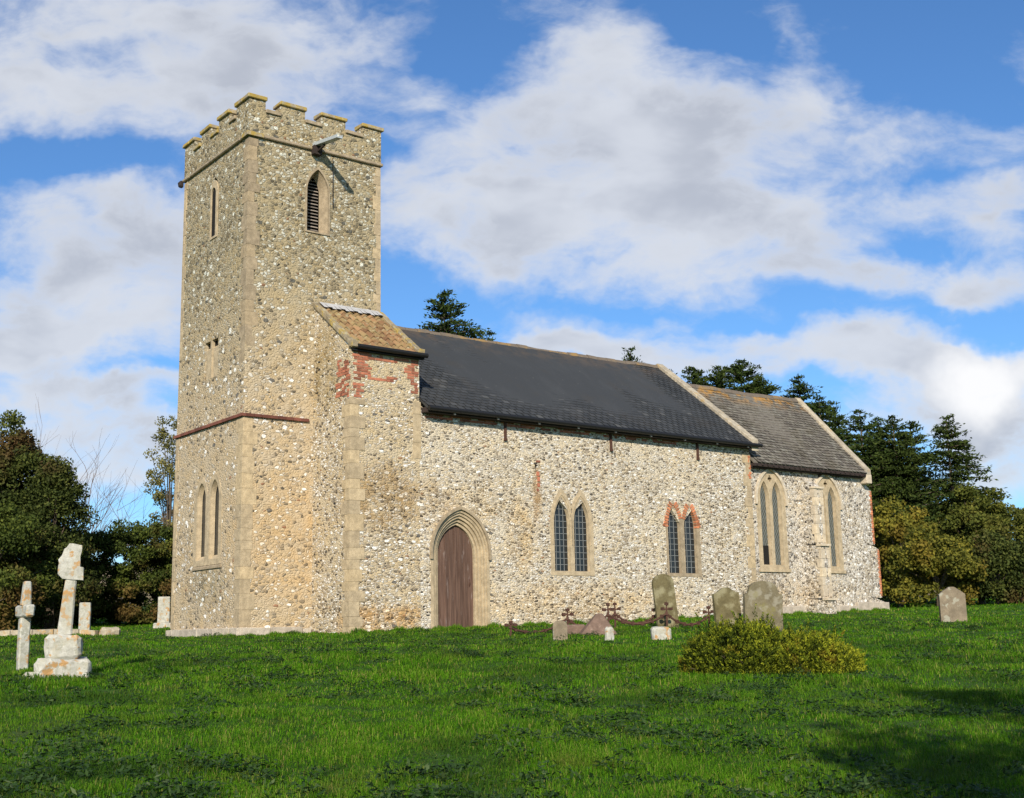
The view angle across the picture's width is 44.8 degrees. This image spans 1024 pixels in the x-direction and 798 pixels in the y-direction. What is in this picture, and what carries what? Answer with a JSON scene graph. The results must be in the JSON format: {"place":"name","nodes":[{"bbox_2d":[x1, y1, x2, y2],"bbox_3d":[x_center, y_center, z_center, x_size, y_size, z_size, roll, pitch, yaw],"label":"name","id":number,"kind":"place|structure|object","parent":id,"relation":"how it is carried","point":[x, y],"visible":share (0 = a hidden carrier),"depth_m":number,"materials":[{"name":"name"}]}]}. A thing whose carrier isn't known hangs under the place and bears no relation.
{"place":"outdoors","nodes":[
{"label":"outdoors","id":0,"kind":"place"},
{"bbox_2d":[18,561,942,605],"bbox_3d":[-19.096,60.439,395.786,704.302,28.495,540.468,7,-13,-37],"label":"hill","id":1,"kind":"structure","parent":0,"point":[148,596],"depth_m":248.67,"materials":[{"name":"green plant"}]},
{"bbox_2d":[0,596,1023,797],"bbox_3d":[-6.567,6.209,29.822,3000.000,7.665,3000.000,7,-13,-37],"label":"ground","id":2,"kind":"structure","parent":0,"point":[437,754],"depth_m":12.74,"materials":[{"name":"green plant"}]},
{"bbox_2d":[15,581,34,669],"bbox_3d":[-7.609,3.629,19.372,0.168,1.578,0.608,7,-13,-37],"label":"stone cross","id":3,"kind":"object","parent":2,"relation":"on","point":[24,611],"visible":0.84,"depth_m":19.30,"materials":[{"name":"white stone"}]},
{"bbox_2d":[0,499,62,630],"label":"bush","id":4,"kind":"object","parent":2,"relation":"on","point":[17,535],"visible":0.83,"depth_m":41.19,"materials":[{"name":"green plant"}]},
{"bbox_2d":[0,409,81,626],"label":"broadleaf tree","id":5,"kind":"object","parent":2,"relation":"on","point":[22,456],"visible":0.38,"depth_m":44.76,"materials":[{"name":"green plant"}]},
{"bbox_2d":[0,629,98,635],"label":"grave kerb","id":6,"kind":"structure","parent":2,"relation":"on","point":[40,631],"depth_m":37.82,"materials":[{"name":"stone"}]},
{"bbox_2d":[21,544,91,678],"bbox_3d":[-6.294,3.102,17.305,0.902,2.149,0.804,2,-11,-17],"label":"stone cross","id":7,"kind":"object","parent":2,"relation":"on","point":[63,648],"visible":0.74,"depth_m":17.17,"materials":[{"name":"white stone"}]},
{"bbox_2d":[13,455,107,628],"bbox_3d":[-16.358,5.259,44.638,3.454,6.465,3.484,7,-13,-37],"label":"bush","id":8,"kind":"object","parent":2,"relation":"on","point":[67,493],"visible":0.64,"depth_m":44.23,"materials":[{"name":"green plant"}]},
{"bbox_2d":[78,602,91,629],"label":"grave pillar","id":9,"kind":"structure","parent":2,"relation":"on","point":[84,616],"depth_m":38.66,"materials":[{"name":"white stone"}]},
{"bbox_2d":[15,518,172,625],"bbox_3d":[-15.430,6.780,48.710,8.664,4.115,3.543,-1,-11,0],"label":"hedge","id":10,"kind":"object","parent":2,"relation":"on","point":[109,605],"visible":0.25,"depth_m":47.94,"materials":[{"name":"green plant"}]},
{"bbox_2d":[22,394,172,584],"bbox_3d":[-17.742,4.389,51.743,8.151,9.736,9.108,0,-11,-4],"label":"bare shrub","id":11,"kind":"object","parent":2,"relation":"on","point":[106,497],"visible":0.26,"depth_m":52.74,"materials":[{"name":"brown plant"}]},
{"bbox_2d":[100,627,120,635],"bbox_3d":[-12.236,7.139,37.802,0.581,0.403,0.425,7,-13,-37],"label":"boulder","id":12,"kind":"object","parent":2,"relation":"on","point":[109,630],"visible":0.57,"depth_m":37.66,"materials":[{"name":"stone"}]},
{"bbox_2d":[128,518,171,613],"bbox_3d":[-15.313,7.446,53.553,2.805,4.718,3.258,7,-13,-37],"label":"bush","id":13,"kind":"object","parent":2,"relation":"on","point":[147,571],"visible":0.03,"depth_m":53.53,"materials":[{"name":"green plant"}]},
{"bbox_2d":[143,415,176,568],"bbox_3d":[-16.175,5.662,58.933,3.043,9.901,2.873,-4,-11,17],"label":"broadleaf tree","id":14,"kind":"object","parent":2,"relation":"on","point":[167,495],"visible":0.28,"depth_m":58.97,"materials":[{"name":"green plant"}]},
{"bbox_2d":[153,597,170,627],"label":"grave pillar","id":15,"kind":"structure","parent":2,"relation":"on","point":[163,618],"depth_m":42.77,"materials":[{"name":"white stone"}]},
{"bbox_2d":[415,289,491,340],"bbox_3d":[-3.088,2.518,58.642,7.683,15.868,7.596,7,-13,-37],"label":"conifer","id":16,"kind":"object","parent":2,"relation":"on","point":[445,308],"visible":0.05,"depth_m":59.42,"materials":[{"name":"green plant"}]},
{"bbox_2d":[482,329,497,341],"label":"conifer","id":17,"kind":"object","parent":2,"relation":"on","point":[491,333],"depth_m":60.80,"materials":[{"name":"green plant"}]},
{"bbox_2d":[0,616,1023,797],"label":"weeds","id":18,"kind":"object","parent":2,"relation":"on","point":[847,788],"visible":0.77,"depth_m":10.70,"materials":[{"name":"green plant"}]},
{"bbox_2d":[166,92,889,636],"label":"church","id":19,"kind":"structure","parent":2,"relation":"on","point":[350,454],"depth_m":33.19,"materials":[{"name":"stone"}]},
{"bbox_2d":[191,472,221,570],"bbox_3d":[-7.785,3.156,32.035,0.200,2.450,1.750,7,-13,-37],"label":"lancet window","id":20,"kind":"structure","parent":19,"relation":"in","point":[208,505],"depth_m":32.02,"materials":[{"name":"stone"}]},
{"bbox_2d":[206,340,217,379],"bbox_3d":[-7.908,-1.043,32.883,0.130,1.020,0.840,7,-13,-37],"label":"blocked window","id":21,"kind":"structure","parent":19,"relation":"in","point":[212,354],"depth_m":32.85,"materials":[{"name":"stone"}]},
{"bbox_2d":[209,180,218,240],"bbox_3d":[-8.064,-5.139,33.678,0.056,1.670,0.500,7,-13,-37],"label":"slit window","id":22,"kind":"structure","parent":19,"relation":"in","point":[214,197],"depth_m":33.69,"materials":[{"name":"stone"}]},
{"bbox_2d":[305,167,329,235],"bbox_3d":[-5.334,-5.289,33.429,0.730,1.880,0.482,7,-13,-37],"label":"belfry window","id":23,"kind":"structure","parent":19,"relation":"in","point":[317,200],"depth_m":33.52,"materials":[{"name":"stone"}]},
{"bbox_2d":[438,525,473,627],"bbox_3d":[-1.490,4.622,32.079,1.192,2.790,0.124,7,-13,-37],"label":"door","id":24,"kind":"structure","parent":19,"relation":"in","point":[455,557],"depth_m":32.09,"materials":[{"name":"wood"}]},
{"bbox_2d":[550,489,594,575],"bbox_3d":[1.635,3.712,34.480,1.582,2.420,0.160,7,-14,-38],"label":"nave window","id":25,"kind":"structure","parent":19,"relation":"in","point":[571,534],"depth_m":34.47,"materials":[{"name":"stone"}]},
{"bbox_2d":[663,501,701,576],"bbox_3d":[5.056,4.205,37.121,1.607,2.251,0.146,7,-14,-38],"label":"nave window","id":26,"kind":"structure","parent":19,"relation":"in","point":[683,545],"depth_m":37.13,"materials":[{"name":"stone"}]},
{"bbox_2d":[754,469,790,571],"bbox_3d":[8.313,3.863,39.915,1.562,3.373,0.220,7,-14,-38],"label":"chancel window","id":27,"kind":"structure","parent":19,"relation":"in","point":[770,496],"depth_m":39.97,"materials":[{"name":"stone"}]},
{"bbox_2d":[815,475,845,573],"bbox_3d":[10.553,4.146,41.656,1.562,3.376,0.220,7,-14,-38],"label":"chancel window","id":28,"kind":"structure","parent":19,"relation":"in","point":[832,499],"depth_m":41.86,"materials":[{"name":"stone"}]},
{"bbox_2d":[553,620,567,639],"bbox_3d":[0.994,4.867,25.618,0.300,0.600,0.090,-1,-11,-2],"label":"footstone","id":29,"kind":"object","parent":2,"relation":"on","point":[559,627],"visible":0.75,"depth_m":25.59,"materials":[{"name":"beige stone"}]},
{"bbox_2d":[552,624,584,634],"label":"slab","id":30,"kind":"structure","parent":2,"relation":"on","point":[577,629],"depth_m":28.75,"materials":[{"name":"stone"}]},
{"bbox_2d":[579,613,616,635],"bbox_3d":[1.949,5.237,28.564,1.035,0.608,0.604,0,-11,-5],"label":"slab tomb","id":31,"kind":"object","parent":2,"relation":"on","point":[599,622],"visible":0.59,"depth_m":28.38,"materials":[{"name":"stone"}]},
{"bbox_2d":[504,601,713,635],"bbox_3d":[2.104,5.393,30.114,5.768,1.000,1.559,4,-12,-26],"label":"grave railing","id":32,"kind":"object","parent":2,"relation":"on","point":[608,616],"visible":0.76,"depth_m":30.24,"materials":[{"name":"metal"}]},
{"bbox_2d":[604,627,613,640],"bbox_3d":[1.977,4.813,25.204,0.214,0.377,0.166,7,-13,-37],"label":"marker stone","id":33,"kind":"object","parent":2,"relation":"on","point":[609,633],"visible":0.59,"depth_m":25.14,"materials":[{"name":"white stone"}]},
{"bbox_2d":[621,346,645,362],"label":"conifer","id":34,"kind":"object","parent":2,"relation":"on","point":[630,356],"visible":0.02,"depth_m":61.83,"materials":[{"name":"green plant"}]},
{"bbox_2d":[651,627,670,639],"bbox_3d":[3.084,4.901,25.722,0.418,0.375,0.232,-1,-11,-2],"label":"marker stone","id":35,"kind":"object","parent":2,"relation":"on","point":[661,633],"visible":0.59,"depth_m":25.63,"materials":[{"name":"white stone"}]},
{"bbox_2d":[652,574,678,627],"bbox_3d":[3.843,5.207,31.049,0.560,1.658,0.100,-3,-12,-16],"label":"headstone","id":36,"kind":"object","parent":2,"relation":"on","point":[663,589],"visible":0.76,"depth_m":31.05,"materials":[{"name":"stone"}]},
{"bbox_2d":[681,366,710,384],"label":"conifer","id":37,"kind":"object","parent":2,"relation":"on","point":[696,375],"visible":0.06,"depth_m":65.52,"materials":[{"name":"green plant"}]},
{"bbox_2d":[695,365,742,390],"bbox_3d":[10.872,4.490,62.844,4.943,12.730,5.082,7,-13,-37],"label":"conifer","id":38,"kind":"object","parent":2,"relation":"on","point":[718,379],"visible":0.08,"depth_m":63.48,"materials":[{"name":"green plant"}]},
{"bbox_2d":[712,587,741,624],"bbox_3d":[5.116,5.131,29.461,0.680,1.320,0.100,0,-14,-20],"label":"headstone","id":39,"kind":"object","parent":2,"relation":"on","point":[726,601],"visible":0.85,"depth_m":29.46,"materials":[{"name":"stone"}]},
{"bbox_2d":[711,358,780,393],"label":"conifer","id":40,"kind":"object","parent":2,"relation":"on","point":[737,372],"visible":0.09,"depth_m":65.39,"materials":[{"name":"green plant"}]},
{"bbox_2d":[744,376,780,394],"bbox_3d":[13.226,4.806,63.876,5.450,12.328,5.145,7,-13,-37],"label":"conifer","id":41,"kind":"object","parent":2,"relation":"on","point":[765,390],"visible":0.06,"depth_m":64.53,"materials":[{"name":"green plant"}]},
{"bbox_2d":[743,581,782,631],"bbox_3d":[5.815,4.950,28.774,0.960,1.460,0.110,3,-9,-15],"label":"headstone","id":42,"kind":"object","parent":2,"relation":"on","point":[766,596],"visible":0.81,"depth_m":28.77,"materials":[{"name":"beige stone"}]},
{"bbox_2d":[677,603,867,675],"bbox_3d":[3.659,3.423,17.612,2.665,1.060,1.778,-1,-11,0],"label":"bush","id":43,"kind":"object","parent":2,"relation":"on","point":[756,646],"visible":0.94,"depth_m":17.08,"materials":[{"name":"green plant"}]},
{"bbox_2d":[780,374,875,512],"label":"conifer","id":44,"kind":"object","parent":2,"relation":"on","point":[800,388],"visible":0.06,"depth_m":65.62,"materials":[{"name":"green plant"}]},
{"bbox_2d":[807,395,880,508],"bbox_3d":[16.129,5.297,63.775,6.156,11.254,5.502,7,-13,-37],"label":"conifer","id":45,"kind":"object","parent":2,"relation":"on","point":[823,405],"visible":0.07,"depth_m":64.51,"materials":[{"name":"green plant"}]},
{"bbox_2d":[826,400,890,515],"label":"conifer","id":46,"kind":"object","parent":2,"relation":"on","point":[837,419],"visible":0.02,"depth_m":66.46,"materials":[{"name":"green plant"}]},
{"bbox_2d":[839,408,912,517],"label":"conifer","id":47,"kind":"object","parent":2,"relation":"on","point":[867,438],"visible":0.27,"depth_m":65.17,"materials":[{"name":"green plant"}]},
{"bbox_2d":[876,518,909,601],"bbox_3d":[17.579,7.903,59.584,4.516,4.620,4.468,7,-13,-37],"label":"bush","id":48,"kind":"object","parent":2,"relation":"on","point":[883,597],"visible":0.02,"depth_m":59.67,"materials":[{"name":"green plant"}]},
{"bbox_2d":[862,416,935,602],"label":"conifer","id":49,"kind":"object","parent":2,"relation":"on","point":[878,429],"visible":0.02,"depth_m":67.71,"materials":[{"name":"green plant"}]},
{"bbox_2d":[868,415,942,602],"bbox_3d":[19.849,5.820,64.149,7.614,10.144,6.974,7,-13,-37],"label":"conifer","id":50,"kind":"object","parent":2,"relation":"on","point":[903,458],"visible":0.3,"depth_m":63.80,"materials":[{"name":"green plant"}]},
{"bbox_2d":[872,495,939,606],"bbox_3d":[17.135,6.909,55.498,5.315,5.413,3.860,7,-13,-37],"label":"bush","id":51,"kind":"object","parent":2,"relation":"on","point":[894,529],"visible":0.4,"depth_m":55.03,"materials":[{"name":"green plant"}]},
{"bbox_2d":[875,420,961,601],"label":"conifer","id":52,"kind":"object","parent":2,"relation":"on","point":[920,437],"visible":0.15,"depth_m":65.09,"materials":[{"name":"green plant"}]},
{"bbox_2d":[883,526,988,605],"bbox_3d":[17.470,6.987,50.740,3.733,3.700,3.882,7,-13,-37],"label":"bush","id":53,"kind":"object","parent":2,"relation":"on","point":[932,567],"visible":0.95,"depth_m":50.20,"materials":[{"name":"green plant"}]},
{"bbox_2d":[889,413,1015,596],"bbox_3d":[21.744,5.462,60.541,8.672,9.801,7.354,7,-13,-37],"label":"conifer","id":54,"kind":"object","parent":2,"relation":"on","point":[948,483],"visible":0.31,"depth_m":61.23,"materials":[{"name":"green plant"}]},
{"bbox_2d":[938,587,966,621],"bbox_3d":[11.479,5.495,32.352,0.672,1.190,0.140,-2,-11,2],"label":"headstone","id":55,"kind":"object","parent":2,"relation":"on","point":[952,603],"visible":0.7,"depth_m":32.31,"materials":[{"name":"beige stone"}]},
{"bbox_2d":[927,482,1016,604],"bbox_3d":[22.300,7.084,59.408,5.317,6.116,5.149,7,-13,-37],"label":"broadleaf tree","id":56,"kind":"object","parent":2,"relation":"on","point":[965,506],"visible":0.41,"depth_m":58.96,"materials":[{"name":"green plant"}]},
{"bbox_2d":[956,528,1023,604],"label":"bush","id":57,"kind":"object","parent":2,"relation":"on","point":[989,545],"visible":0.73,"depth_m":50.88,"materials":[{"name":"green plant"}]},
{"bbox_2d":[959,507,1023,602],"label":"broadleaf tree","id":58,"kind":"object","parent":2,"relation":"on","point":[994,522],"visible":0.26,"depth_m":56.48,"materials":[{"name":"green plant"}]},
{"bbox_2d":[0,0,1023,564],"label":"sky","id":59,"kind":"structure","parent":0,"point":[830,193],"materials":[{"name":"blue"}]}
]}

